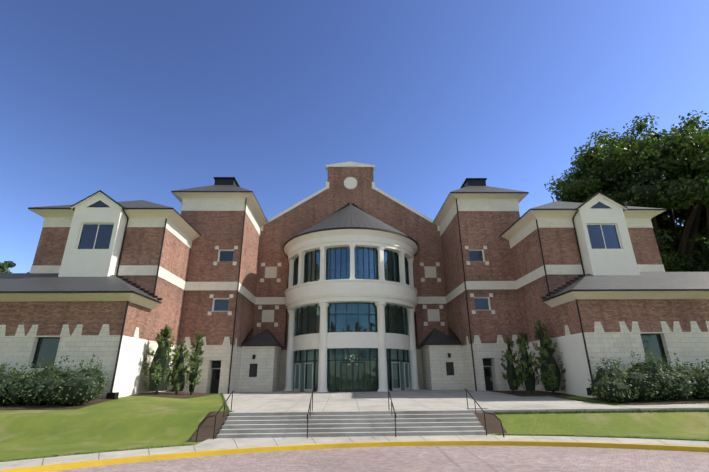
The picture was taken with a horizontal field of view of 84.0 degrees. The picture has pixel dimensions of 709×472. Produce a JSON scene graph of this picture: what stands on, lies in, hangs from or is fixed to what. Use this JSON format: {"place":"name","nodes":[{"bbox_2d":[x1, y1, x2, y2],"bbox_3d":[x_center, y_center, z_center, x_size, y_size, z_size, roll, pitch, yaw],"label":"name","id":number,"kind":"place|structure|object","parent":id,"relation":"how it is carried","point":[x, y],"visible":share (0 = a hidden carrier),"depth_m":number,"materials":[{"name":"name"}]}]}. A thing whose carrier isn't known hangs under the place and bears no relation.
{"place":"outdoors","nodes":[
{"label":"outdoors","id":0,"kind":"place"},
{"bbox_2d":[0,391,708,461],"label":"lawn terrain","id":1,"kind":"structure","parent":0,"point":[127,422],"depth_m":17.84,"materials":[{"name":"green plant"}]},
{"bbox_2d":[0,261,28,272],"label":"tree","id":2,"kind":"object","parent":1,"relation":"on","point":[7,265],"visible":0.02,"depth_m":69.81,"materials":[{"name":"green plant"}]},
{"bbox_2d":[0,354,108,405],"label":"shrubs","id":3,"kind":"object","parent":1,"relation":"on","point":[53,386],"visible":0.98,"depth_m":21.50,"materials":[{"name":"green plant"}]},
{"bbox_2d":[142,324,181,393],"bbox_3d":[-14.027,8.972,28.690,2.622,5.016,2.246,-6,-20,15],"label":"conifer","id":4,"kind":"object","parent":1,"relation":"on","point":[159,371],"visible":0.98,"depth_m":28.20,"materials":[{"name":"green plant"}]},
{"bbox_2d":[165,341,192,394],"bbox_3d":[-13.034,9.837,29.470,1.891,4.015,1.822,10,-22,-27],"label":"conifer","id":5,"kind":"object","parent":1,"relation":"on","point":[177,384],"visible":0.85,"depth_m":29.08,"materials":[{"name":"green plant"}]},
{"bbox_2d":[185,331,203,394],"bbox_3d":[-12.274,9.757,30.275,1.318,4.820,1.727,11,-22,-29],"label":"conifer","id":6,"kind":"object","parent":1,"relation":"on","point":[194,365],"visible":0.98,"depth_m":30.03,"materials":[{"name":"green plant"}]},
{"bbox_2d":[217,410,485,437],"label":"entrance steps","id":7,"kind":"structure","parent":1,"relation":"on","point":[340,424],"depth_m":17.65,"materials":[{"name":"concrete"}]},
{"bbox_2d":[195,391,234,441],"bbox_3d":[-6.189,8.021,17.729,0.596,1.846,3.197,0,-20,-1],"label":"handrail","id":8,"kind":"object","parent":7,"relation":"on","point":[216,414],"visible":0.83,"depth_m":16.70,"materials":[{"name":"black metal"}]},
{"bbox_2d":[307,390,313,437],"bbox_3d":[-2.019,8.055,17.930,0.048,1.844,2.997,0,-20,-1],"label":"handrail","id":9,"kind":"object","parent":7,"relation":"on","point":[310,410],"visible":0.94,"depth_m":17.94,"materials":[{"name":"black metal"}]},
{"bbox_2d":[387,389,395,436],"bbox_3d":[1.710,8.056,18.025,0.048,1.844,2.997,0,-20,-1],"label":"handrail","id":10,"kind":"object","parent":7,"relation":"on","point":[391,409],"visible":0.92,"depth_m":18.00,"materials":[{"name":"black metal"}]},
{"bbox_2d":[464,389,503,436],"bbox_3d":[5.855,8.024,18.035,0.596,1.846,3.197,0,-20,-1],"label":"handrail","id":11,"kind":"object","parent":7,"relation":"on","point":[483,411],"visible":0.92,"depth_m":16.99,"materials":[{"name":"black metal"}]},
{"bbox_2d":[0,161,708,399],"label":"museum building","id":12,"kind":"structure","parent":1,"relation":"on","point":[350,277],"depth_m":34.88,"materials":[{"name":"brick"}]},
{"bbox_2d":[0,435,708,471],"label":"yellow kerb","id":13,"kind":"structure","parent":1,"relation":"on","point":[47,464],"depth_m":14.63,"materials":[{"name":"concrete"}]},
{"bbox_2d":[192,435,497,446],"bbox_3d":[-0.040,8.214,15.829,12.150,0.001,2.196,0,-20,-1],"label":"step landing","id":14,"kind":"object","parent":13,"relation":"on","point":[218,441],"visible":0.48,"depth_m":16.33,"materials":[{"name":"concrete"}]},
{"bbox_2d":[0,390,708,440],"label":"mulch beds","id":15,"kind":"object","parent":1,"relation":"on","point":[206,428],"visible":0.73,"depth_m":21.07,"materials":[{"name":"brown soil"}]},
{"bbox_2d":[223,389,708,412],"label":"entrance plaza","id":16,"kind":"structure","parent":1,"relation":"on","point":[402,400],"depth_m":23.09,"materials":[{"name":"concrete"}]},
{"bbox_2d":[500,336,522,392],"bbox_3d":[12.255,10.046,30.664,1.603,4.319,1.752,0,-20,-1],"label":"conifer","id":17,"kind":"object","parent":1,"relation":"on","point":[511,377],"visible":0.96,"depth_m":30.42,"materials":[{"name":"green plant"}]},
{"bbox_2d":[514,331,539,393],"bbox_3d":[13.064,9.616,30.100,1.966,4.773,1.714,17,-26,-40],"label":"conifer","id":18,"kind":"object","parent":1,"relation":"on","point":[527,371],"visible":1,"depth_m":29.82,"materials":[{"name":"green plant"}]},
{"bbox_2d":[531,320,565,394],"bbox_3d":[14.347,8.981,29.240,2.525,5.422,2.324,0,-20,-1],"label":"conifer","id":19,"kind":"object","parent":1,"relation":"on","point":[550,377],"visible":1,"depth_m":28.73,"materials":[{"name":"green plant"}]},
{"bbox_2d":[544,110,708,271],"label":"oak tree","id":20,"kind":"object","parent":1,"relation":"on","point":[630,170],"visible":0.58,"depth_m":43.01,"materials":[{"name":"green plant"}]},
{"bbox_2d":[588,349,708,402],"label":"shrubs","id":21,"kind":"object","parent":1,"relation":"on","point":[642,381],"visible":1,"depth_m":22.36,"materials":[{"name":"green plant"}]},
{"bbox_2d":[0,0,708,272],"label":"sky","id":22,"kind":"structure","parent":0,"point":[126,100],"materials":[{"name":"blue"}]},
{"bbox_2d":[48,445,708,471],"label":"road","id":23,"kind":"structure","parent":0,"point":[459,458],"depth_m":12.63,"materials":[{"name":"brick"}]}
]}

